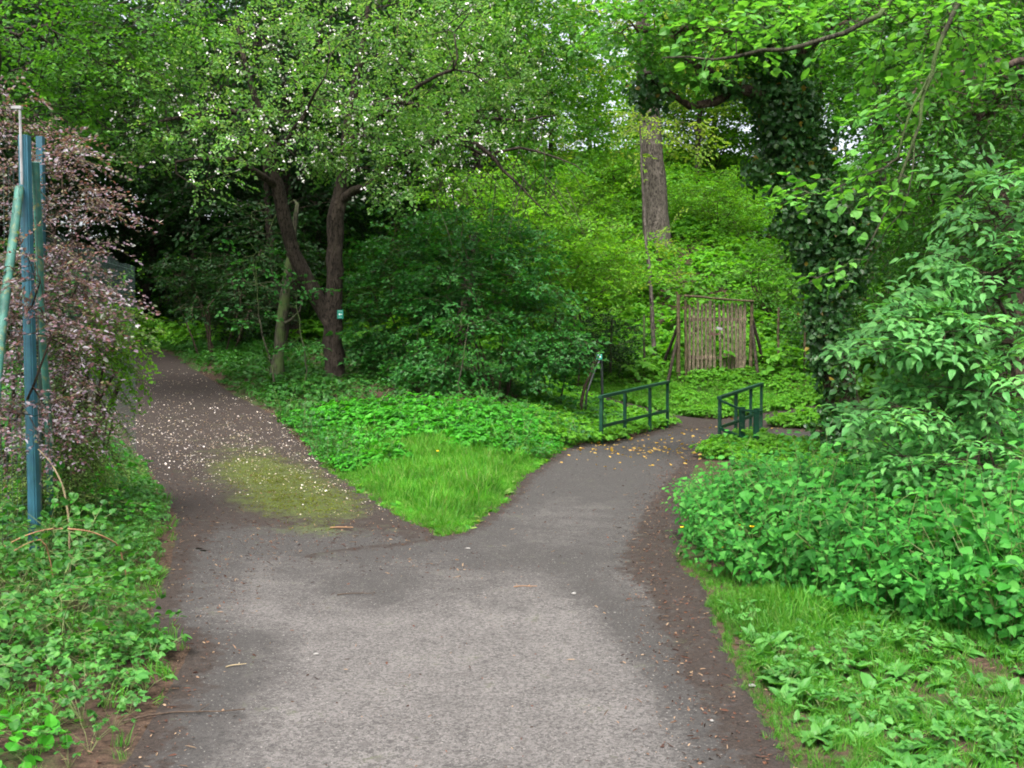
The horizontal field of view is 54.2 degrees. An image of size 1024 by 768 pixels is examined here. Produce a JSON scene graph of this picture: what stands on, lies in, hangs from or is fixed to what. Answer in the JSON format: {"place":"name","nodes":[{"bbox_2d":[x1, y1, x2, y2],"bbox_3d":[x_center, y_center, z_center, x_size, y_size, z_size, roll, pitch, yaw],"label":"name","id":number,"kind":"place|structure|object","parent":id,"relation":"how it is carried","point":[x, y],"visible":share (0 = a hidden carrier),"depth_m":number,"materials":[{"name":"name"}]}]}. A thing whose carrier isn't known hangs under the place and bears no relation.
{"place":"outdoors","nodes":[
{"label":"outdoors","id":0,"kind":"place"},
{"bbox_2d":[62,347,439,556],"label":"side path","id":1,"kind":"structure","parent":0,"point":[193,510],"depth_m":12.29,"materials":[{"name":"grey gravel"}]},
{"bbox_2d":[101,362,430,534],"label":"white petals","id":2,"kind":"object","parent":1,"relation":"on","point":[221,443],"visible":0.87,"depth_m":14.36,"materials":[{"name":"white plant"}]},
{"bbox_2d":[210,445,373,530],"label":"moss","id":3,"kind":"object","parent":1,"relation":"on","point":[299,495],"visible":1,"depth_m":11.16,"materials":[{"name":"green plant"}]},
{"bbox_2d":[2,0,956,240],"label":"sky","id":4,"kind":"structure","parent":0,"point":[849,145],"materials":[{"name":"white"}]},
{"bbox_2d":[120,364,886,767],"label":"path","id":5,"kind":"structure","parent":0,"point":[456,648],"depth_m":5.42,"materials":[{"name":"grey asphalt"}]},
{"bbox_2d":[0,397,1023,767],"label":"leaf litter","id":6,"kind":"object","parent":5,"relation":"on","point":[478,595],"visible":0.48,"depth_m":7.00,"materials":[{"name":"brown plant"}]},
{"bbox_2d":[560,418,752,470],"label":"yellow leaves","id":7,"kind":"object","parent":5,"relation":"on","point":[649,451],"visible":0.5,"depth_m":16.39,"materials":[{"name":"plant"}]},
{"bbox_2d":[0,171,1023,767],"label":"ground","id":8,"kind":"structure","parent":0,"point":[102,751],"depth_m":4.96,"materials":[{"name":"soil"}]},
{"bbox_2d":[0,643,33,684],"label":"bramble bush","id":9,"kind":"object","parent":8,"relation":"on","point":[9,660],"visible":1,"depth_m":4.60,"materials":[{"name":"green plant"}]},
{"bbox_2d":[0,708,72,767],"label":"bramble bush","id":10,"kind":"object","parent":8,"relation":"on","point":[53,723],"visible":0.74,"depth_m":3.92,"materials":[{"name":"green plant"}]},
{"bbox_2d":[0,337,101,465],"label":"bank undergrowth","id":11,"kind":"object","parent":8,"relation":"on","point":[8,387],"visible":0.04,"depth_m":15.96,"materials":[{"name":"green plant"}]},
{"bbox_2d":[0,237,109,370],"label":"wild shrub","id":12,"kind":"object","parent":8,"relation":"on","point":[16,270],"visible":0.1,"depth_m":19.43,"materials":[{"name":"green plant"}]},
{"bbox_2d":[0,241,118,340],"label":"wild shrub","id":13,"kind":"object","parent":8,"relation":"on","point":[58,292],"visible":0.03,"depth_m":25.63,"materials":[{"name":"green plant"}]},
{"bbox_2d":[0,106,135,558],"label":"tall blue fence","id":14,"kind":"object","parent":8,"relation":"on","point":[25,206],"visible":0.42,"depth_m":7.00,"materials":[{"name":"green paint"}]},
{"bbox_2d":[0,0,137,274],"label":"woodland tree","id":15,"kind":"object","parent":8,"relation":"on","point":[11,16],"visible":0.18,"depth_m":21.63,"materials":[{"name":"green plant"}]},
{"bbox_2d":[0,480,139,608],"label":"bramble bush","id":16,"kind":"object","parent":8,"relation":"on","point":[88,522],"visible":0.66,"depth_m":6.39,"materials":[{"name":"green plant"}]},
{"bbox_2d":[0,184,149,318],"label":"wild shrub","id":17,"kind":"object","parent":8,"relation":"on","point":[63,230],"visible":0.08,"depth_m":35.91,"materials":[{"name":"green plant"}]},
{"bbox_2d":[0,450,156,544],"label":"bramble bush","id":18,"kind":"object","parent":8,"relation":"on","point":[107,492],"visible":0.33,"depth_m":8.01,"materials":[{"name":"green plant"}]},
{"bbox_2d":[0,0,158,315],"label":"woodland tree","id":19,"kind":"object","parent":8,"relation":"on","point":[16,182],"visible":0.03,"depth_m":32.83,"materials":[{"name":"green plant"}]},
{"bbox_2d":[0,0,160,236],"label":"woodland tree","id":20,"kind":"object","parent":8,"relation":"on","point":[90,167],"visible":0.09,"depth_m":26.97,"materials":[{"name":"green plant"}]},
{"bbox_2d":[0,68,162,513],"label":"purple barberry","id":21,"kind":"object","parent":8,"relation":"on","point":[95,285],"visible":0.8,"depth_m":8.05,"materials":[{"name":"brown plant"}]},
{"bbox_2d":[0,270,166,534],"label":"green cotoneaster","id":22,"kind":"object","parent":8,"relation":"on","point":[81,475],"visible":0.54,"depth_m":8.42,"materials":[{"name":"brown plant"}]},
{"bbox_2d":[0,400,173,767],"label":"bramble cover","id":23,"kind":"object","parent":8,"relation":"on","point":[14,724],"visible":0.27,"depth_m":5.65,"materials":[{"name":"green plant"}]},
{"bbox_2d":[0,543,185,668],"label":"bramble bush","id":24,"kind":"object","parent":8,"relation":"on","point":[89,590],"visible":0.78,"depth_m":5.19,"materials":[{"name":"green plant"}]},
{"bbox_2d":[0,453,188,767],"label":"verge grass","id":25,"kind":"structure","parent":8,"relation":"on","point":[152,583],"depth_m":5.63,"materials":[{"name":"green plant"}]},
{"bbox_2d":[0,473,191,760],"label":"leafy weeds","id":26,"kind":"object","parent":8,"relation":"on","point":[142,674],"visible":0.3,"depth_m":5.06,"materials":[{"name":"green plant"}]},
{"bbox_2d":[56,436,152,494],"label":"bramble bush","id":27,"kind":"object","parent":8,"relation":"on","point":[130,463],"visible":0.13,"depth_m":9.92,"materials":[{"name":"green plant"}]},
{"bbox_2d":[1,8,215,308],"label":"woodland tree","id":28,"kind":"object","parent":8,"relation":"on","point":[97,223],"visible":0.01,"depth_m":41.16,"materials":[{"name":"green plant"}]},
{"bbox_2d":[62,302,170,490],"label":"arching spray shrub","id":29,"kind":"object","parent":8,"relation":"on","point":[123,367],"visible":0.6,"depth_m":9.20,"materials":[{"name":"green plant"}]},
{"bbox_2d":[0,0,245,180],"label":"hawthorn tree","id":30,"kind":"object","parent":8,"relation":"on","point":[52,92],"visible":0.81,"depth_m":16.61,"materials":[{"name":"green plant"}]},
{"bbox_2d":[4,168,263,307],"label":"wild shrub","id":31,"kind":"object","parent":8,"relation":"on","point":[96,236],"visible":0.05,"depth_m":44.50,"materials":[{"name":"green plant"}]},
{"bbox_2d":[4,0,276,319],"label":"woodland tree","id":32,"kind":"object","parent":8,"relation":"on","point":[147,291],"visible":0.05,"depth_m":34.74,"materials":[{"name":"green plant"}]},
{"bbox_2d":[57,182,249,319],"bbox_3d":[-13.666,-4.276,38.218,8.130,6.231,8.640,0,2,-3],"label":"wild shrub","id":33,"kind":"object","parent":8,"relation":"on","point":[139,284],"visible":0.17,"depth_m":36.98,"materials":[{"name":"green plant"}]},
{"bbox_2d":[69,29,311,330],"bbox_3d":[-10.543,-6.416,33.550,8.291,10.710,8.702,0,2,7],"label":"woodland tree","id":34,"kind":"object","parent":8,"relation":"on","point":[140,209],"visible":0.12,"depth_m":32.44,"materials":[{"name":"green plant"}]},
{"bbox_2d":[133,215,326,356],"bbox_3d":[-6.678,-2.200,23.542,4.455,3.570,4.132,0,2,0],"label":"wood edge bush","id":35,"kind":"object","parent":8,"relation":"on","point":[212,304],"visible":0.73,"depth_m":23.24,"materials":[{"name":"green plant"}]},
{"bbox_2d":[141,227,323,331],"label":"wild shrub","id":36,"kind":"object","parent":8,"relation":"on","point":[218,256],"visible":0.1,"depth_m":30.57,"materials":[{"name":"green plant"}]},
{"bbox_2d":[162,254,307,345],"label":"wild shrub","id":37,"kind":"object","parent":8,"relation":"on","point":[195,305],"visible":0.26,"depth_m":26.47,"materials":[{"name":"green plant"}]},
{"bbox_2d":[138,196,354,319],"bbox_3d":[-9.054,-3.978,35.998,7.364,6.276,7.729,0,2,10],"label":"wild shrub","id":38,"kind":"object","parent":8,"relation":"on","point":[203,220],"visible":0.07,"depth_m":34.43,"materials":[{"name":"green plant"}]},
{"bbox_2d":[215,239,295,381],"bbox_3d":[-4.620,-1.287,17.941,1.444,2.506,1.514,0,2,0],"label":"young sapling","id":39,"kind":"object","parent":8,"relation":"on","point":[234,327],"visible":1,"depth_m":17.92,"materials":[{"name":"green plant"}]},
{"bbox_2d":[102,0,418,340],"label":"woodland tree","id":40,"kind":"object","parent":8,"relation":"on","point":[265,195],"visible":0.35,"depth_m":24.74,"materials":[{"name":"green plant"}]},
{"bbox_2d":[116,0,433,344],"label":"woodland tree","id":41,"kind":"object","parent":8,"relation":"on","point":[243,3],"visible":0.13,"depth_m":26.93,"materials":[{"name":"green plant"}]},
{"bbox_2d":[185,0,433,249],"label":"woodland tree","id":42,"kind":"object","parent":8,"relation":"on","point":[366,219],"visible":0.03,"depth_m":33.66,"materials":[{"name":"green plant"}]},
{"bbox_2d":[188,36,436,294],"bbox_3d":[-5.977,-5.977,31.139,7.462,9.639,7.832,-1,2,-36],"label":"woodland tree","id":43,"kind":"object","parent":8,"relation":"on","point":[363,228],"visible":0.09,"depth_m":30.97,"materials":[{"name":"green plant"}]},
{"bbox_2d":[54,0,590,384],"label":"apple tree","id":44,"kind":"object","parent":8,"relation":"on","point":[326,306],"visible":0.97,"depth_m":17.26,"materials":[{"name":"green plant"}]},
{"bbox_2d":[272,237,433,337],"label":"wild shrub","id":45,"kind":"object","parent":8,"relation":"on","point":[323,280],"visible":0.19,"depth_m":28.13,"materials":[{"name":"green plant"}]},
{"bbox_2d":[278,198,434,300],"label":"wild shrub","id":46,"kind":"object","parent":8,"relation":"on","point":[346,231],"visible":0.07,"depth_m":36.64,"materials":[{"name":"green plant"}]},
{"bbox_2d":[130,326,631,434],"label":"shaded undergrowth","id":47,"kind":"object","parent":8,"relation":"on","point":[249,353],"visible":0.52,"depth_m":19.75,"materials":[{"name":"green plant"}]},
{"bbox_2d":[197,194,302,375],"bbox_3d":[-5.318,-1.960,20.192,2.568,3.614,2.015,2,2,41],"label":"mossy tree","id":48,"kind":"object","parent":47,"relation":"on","point":[279,340],"visible":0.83,"depth_m":19.95,"materials":[{"name":"green plant"}]},
{"bbox_2d":[253,273,349,380],"bbox_3d":[-3.844,-0.988,18.241,1.564,2.084,1.261,-1,2,-30],"label":"young sapling","id":49,"kind":"object","parent":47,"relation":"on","point":[312,290],"visible":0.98,"depth_m":18.20,"materials":[{"name":"green plant"}]},
{"bbox_2d":[294,181,468,281],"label":"wild shrub","id":50,"kind":"object","parent":8,"relation":"on","point":[426,199],"visible":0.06,"depth_m":39.43,"materials":[{"name":"green plant"}]},
{"bbox_2d":[337,190,482,387],"bbox_3d":[-2.136,-1.858,19.596,2.772,4.100,3.297,1,2,28],"label":"hazel bush","id":51,"kind":"object","parent":8,"relation":"on","point":[366,352],"visible":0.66,"depth_m":19.18,"materials":[{"name":"green plant"}]},
{"bbox_2d":[294,0,549,314],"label":"woodland tree","id":52,"kind":"object","parent":8,"relation":"on","point":[440,82],"visible":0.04,"depth_m":32.33,"materials":[{"name":"green plant"}]},
{"bbox_2d":[343,227,517,332],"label":"wild shrub","id":53,"kind":"object","parent":8,"relation":"on","point":[392,312],"visible":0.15,"depth_m":28.62,"materials":[{"name":"green plant"}]},
{"bbox_2d":[271,385,595,472],"bbox_3d":[-1.374,0.618,14.373,5.100,0.894,4.386,0,2,0],"label":"leafy ground cover","id":54,"kind":"object","parent":8,"relation":"on","point":[425,411],"visible":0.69,"depth_m":14.67,"materials":[{"name":"green plant"}]},
{"bbox_2d":[317,395,587,535],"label":"grass","id":55,"kind":"structure","parent":8,"relation":"on","point":[452,485],"depth_m":11.33,"materials":[{"name":"green plant"}]},
{"bbox_2d":[376,203,540,401],"bbox_3d":[-0.994,-1.528,18.739,3.094,3.946,3.974,0,2,0],"label":"hazel bush","id":56,"kind":"object","parent":8,"relation":"on","point":[428,362],"visible":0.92,"depth_m":18.33,"materials":[{"name":"green plant"}]},
{"bbox_2d":[361,0,556,223],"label":"woodland tree","id":57,"kind":"object","parent":8,"relation":"on","point":[473,134],"visible":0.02,"depth_m":40.48,"materials":[{"name":"green plant"}]},
{"bbox_2d":[412,302,511,399],"bbox_3d":[-0.847,-0.506,17.019,1.555,1.811,1.224,1,2,23],"label":"young sapling","id":58,"kind":"object","parent":8,"relation":"on","point":[445,308],"visible":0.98,"depth_m":17.02,"materials":[{"name":"green plant"}]},
{"bbox_2d":[387,153,566,273],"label":"wild shrub","id":59,"kind":"object","parent":8,"relation":"on","point":[433,206],"visible":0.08,"depth_m":35.80,"materials":[{"name":"green plant"}]},
{"bbox_2d":[337,0,630,349],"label":"woodland tree","id":60,"kind":"object","parent":8,"relation":"on","point":[569,18],"visible":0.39,"depth_m":27.12,"materials":[{"name":"green plant"}]},
{"bbox_2d":[399,204,599,328],"bbox_3d":[-0.401,-3.457,31.049,6.480,4.674,6.098,0,2,6],"label":"wild shrub","id":61,"kind":"object","parent":8,"relation":"on","point":[511,282],"visible":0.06,"depth_m":29.93,"materials":[{"name":"green plant"}]},
{"bbox_2d":[19,144,1022,383],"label":"hillside undergrowth","id":62,"kind":"object","parent":8,"relation":"on","point":[683,227],"visible":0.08,"depth_m":33.77,"materials":[{"name":"green plant"}]},
{"bbox_2d":[454,199,612,410],"bbox_3d":[0.279,-1.405,19.387,3.160,4.482,3.626,0,2,0],"label":"hazel bush","id":63,"kind":"object","parent":8,"relation":"on","point":[547,348],"visible":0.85,"depth_m":18.85,"materials":[{"name":"green plant"}]},
{"bbox_2d":[458,67,612,171],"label":"wild shrub","id":64,"kind":"object","parent":8,"relation":"on","point":[569,143],"visible":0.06,"depth_m":57.09,"materials":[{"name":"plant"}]},
{"bbox_2d":[406,148,671,385],"bbox_3d":[0.684,-2.754,24.215,6.536,6.019,4.088,0,2,0],"label":"field maple","id":65,"kind":"object","parent":8,"relation":"on","point":[594,261],"visible":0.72,"depth_m":23.84,"materials":[{"name":"green plant"}]},
{"bbox_2d":[461,0,639,207],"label":"woodland tree","id":66,"kind":"object","parent":8,"relation":"on","point":[551,148],"visible":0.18,"depth_m":41.81,"materials":[{"name":"green plant"}]},
{"bbox_2d":[482,239,638,347],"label":"wild shrub","id":67,"kind":"object","parent":8,"relation":"on","point":[594,304],"visible":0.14,"depth_m":29.02,"materials":[{"name":"green plant"}]},
{"bbox_2d":[521,150,641,242],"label":"wild shrub","id":68,"kind":"object","parent":8,"relation":"on","point":[588,198],"visible":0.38,"depth_m":37.98,"materials":[{"name":"green plant"}]},
{"bbox_2d":[535,300,653,378],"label":"wild shrub","id":69,"kind":"object","parent":8,"relation":"on","point":[627,349],"visible":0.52,"depth_m":26.55,"materials":[{"name":"green plant"}]},
{"bbox_2d":[585,354,603,409],"bbox_3d":[1.643,0.203,20.289,0.114,1.612,0.694,2,2,39],"label":"waymark post","id":70,"kind":"object","parent":8,"relation":"on","point":[600,362],"visible":0.68,"depth_m":20.43,"materials":[{"name":"wood"}]},
{"bbox_2d":[573,315,645,372],"bbox_3d":[2.620,-0.891,26.635,2.093,1.930,0.180,-1,2,-17],"label":"wire fence","id":71,"kind":"object","parent":8,"relation":"on","point":[610,359],"visible":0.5,"depth_m":26.64,"materials":[{"name":"grey"}]},
{"bbox_2d":[539,201,685,310],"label":"wild shrub","id":72,"kind":"object","parent":8,"relation":"on","point":[632,261],"visible":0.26,"depth_m":32.28,"materials":[{"name":"green plant"}]},
{"bbox_2d":[577,119,687,199],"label":"wild shrub","id":73,"kind":"object","parent":8,"relation":"on","point":[631,170],"visible":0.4,"depth_m":45.10,"materials":[{"name":"green plant"}]},
{"bbox_2d":[598,381,669,444],"bbox_3d":[2.377,0.571,19.035,0.113,1.157,4.487,1,2,24],"label":"bridge railing","id":74,"kind":"object","parent":8,"relation":"on","point":[649,415],"visible":0.82,"depth_m":18.59,"materials":[{"name":"green metal"}]},
{"bbox_2d":[533,0,736,255],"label":"old thick tree","id":75,"kind":"object","parent":8,"relation":"on","point":[655,190],"visible":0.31,"depth_m":37.37,"materials":[{"name":"grey plant"}]},
{"bbox_2d":[603,103,693,353],"bbox_3d":[3.747,-4.369,27.881,2.468,7.082,2.446,0,2,0],"label":"sapling","id":76,"kind":"object","parent":8,"relation":"on","point":[652,327],"visible":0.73,"depth_m":27.84,"materials":[{"name":"green plant"}]},
{"bbox_2d":[567,48,751,167],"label":"wild shrub","id":77,"kind":"object","parent":8,"relation":"on","point":[665,140],"visible":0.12,"depth_m":56.37,"materials":[{"name":"green plant"}]},
{"bbox_2d":[615,0,751,182],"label":"woodland tree","id":78,"kind":"object","parent":8,"relation":"on","point":[699,120],"visible":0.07,"depth_m":51.61,"materials":[{"name":"green plant"}]},
{"bbox_2d":[606,65,764,173],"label":"wild shrub","id":79,"kind":"object","parent":8,"relation":"on","point":[736,108],"visible":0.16,"depth_m":54.20,"materials":[{"name":"green plant"}]},
{"bbox_2d":[579,375,809,417],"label":"verge grass","id":80,"kind":"structure","parent":8,"relation":"on","point":[678,383],"depth_m":25.28,"materials":[{"name":"green plant"}]},
{"bbox_2d":[515,327,902,459],"bbox_3d":[5.332,-0.258,22.400,10.815,2.422,15.692,0,2,0],"label":"creeping cover","id":81,"kind":"object","parent":8,"relation":"on","point":[805,393],"visible":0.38,"depth_m":24.61,"materials":[{"name":"green plant"}]},
{"bbox_2d":[662,294,764,380],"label":"picket gate","id":82,"kind":"structure","parent":8,"relation":"on","point":[740,358],"depth_m":27.03,"materials":[{"name":"brown wood"}]},
{"bbox_2d":[667,156,780,243],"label":"wild shrub","id":83,"kind":"object","parent":8,"relation":"on","point":[678,202],"visible":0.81,"depth_m":40.25,"materials":[{"name":"green plant"}]},
{"bbox_2d":[717,382,763,440],"bbox_3d":[4.265,0.623,18.558,0.719,1.151,5.408,0,2,15],"label":"bridge railing","id":84,"kind":"object","parent":8,"relation":"on","point":[757,415],"visible":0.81,"depth_m":17.02,"materials":[{"name":"green metal"}]},
{"bbox_2d":[567,0,916,457],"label":"ivy clad tree","id":85,"kind":"object","parent":8,"relation":"on","point":[784,112],"visible":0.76,"depth_m":13.92,"materials":[{"name":"green plant"}]},
{"bbox_2d":[701,231,848,326],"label":"wild shrub","id":86,"kind":"object","parent":8,"relation":"on","point":[761,298],"visible":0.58,"depth_m":31.20,"materials":[{"name":"green plant"}]},
{"bbox_2d":[682,76,870,185],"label":"wild shrub","id":87,"kind":"object","parent":8,"relation":"on","point":[733,153],"visible":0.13,"depth_m":54.60,"materials":[{"name":"green plant"}]},
{"bbox_2d":[777,307,809,377],"bbox_3d":[7.856,-0.975,26.776,1.561,2.190,0.095,1,2,33],"label":"wire fence","id":88,"kind":"object","parent":8,"relation":"on","point":[778,325],"visible":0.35,"depth_m":27.11,"materials":[{"name":"grey metal"}]},
{"bbox_2d":[735,1,891,126],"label":"woodland tree","id":89,"kind":"object","parent":8,"relation":"on","point":[829,104],"visible":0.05,"depth_m":46.54,"materials":[{"name":"green plant"}]},
{"bbox_2d":[658,0,1023,301],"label":"overhanging linden","id":90,"kind":"object","parent":8,"relation":"on","point":[928,73],"visible":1,"depth_m":7.11,"materials":[{"name":"green plant"}]},
{"bbox_2d":[661,390,1023,645],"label":"nettles","id":91,"kind":"object","parent":8,"relation":"on","point":[832,525],"visible":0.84,"depth_m":6.52,"materials":[{"name":"green plant"}]},
{"bbox_2d":[764,247,926,360],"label":"wild shrub","id":92,"kind":"object","parent":8,"relation":"on","point":[859,320],"visible":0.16,"depth_m":27.15,"materials":[{"name":"green plant"}]},
{"bbox_2d":[674,551,1023,767],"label":"verge grass","id":93,"kind":"structure","parent":8,"relation":"on","point":[774,596],"depth_m":5.08,"materials":[{"name":"green plant"}]},
{"bbox_2d":[724,387,1014,478],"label":"thicket undergrowth","id":94,"kind":"object","parent":8,"relation":"on","point":[813,414],"visible":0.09,"depth_m":18.05,"materials":[{"name":"green plant"}]},
{"bbox_2d":[718,589,1023,767],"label":"broadleaf weeds","id":95,"kind":"object","parent":8,"relation":"on","point":[999,741],"visible":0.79,"depth_m":4.64,"materials":[{"name":"green plant"}]},
{"bbox_2d":[798,0,946,288],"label":"woodland tree","id":96,"kind":"object","parent":8,"relation":"on","point":[833,83],"visible":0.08,"depth_m":34.13,"materials":[{"name":"green plant"}]},
{"bbox_2d":[801,0,1023,415],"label":"slender leaning tree","id":97,"kind":"object","parent":8,"relation":"on","point":[981,116],"visible":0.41,"depth_m":14.09,"materials":[{"name":"green plant"}]},
{"bbox_2d":[809,139,1023,570],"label":"elder shrub","id":98,"kind":"object","parent":8,"relation":"on","point":[918,334],"visible":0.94,"depth_m":7.66,"materials":[{"name":"green plant"}]},
{"bbox_2d":[845,242,1000,332],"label":"wild shrub","id":99,"kind":"object","parent":8,"relation":"on","point":[900,281],"visible":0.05,"depth_m":28.99,"materials":[{"name":"green plant"}]},
{"bbox_2d":[824,0,1023,356],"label":"woodland tree","id":100,"kind":"object","parent":8,"relation":"on","point":[890,170],"visible":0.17,"depth_m":21.07,"materials":[{"name":"green plant"}]},
{"bbox_2d":[854,261,1011,401],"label":"wild shrub","id":101,"kind":"object","parent":8,"relation":"on","point":[892,369],"visible":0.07,"depth_m":20.73,"materials":[{"name":"green plant"}]},
{"bbox_2d":[869,0,1023,306],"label":"woodland tree","id":102,"kind":"object","parent":8,"relation":"on","point":[999,77],"visible":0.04,"depth_m":25.86,"materials":[{"name":"green plant"}]},
{"bbox_2d":[875,489,1023,640],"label":"bramble bush","id":103,"kind":"object","parent":8,"relation":"on","point":[996,518],"visible":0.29,"depth_m":5.71,"materials":[{"name":"green plant"}]},
{"bbox_2d":[884,283,1014,413],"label":"wild shrub","id":104,"kind":"object","parent":8,"relation":"on","point":[933,369],"visible":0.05,"depth_m":17.09,"materials":[{"name":"green plant"}]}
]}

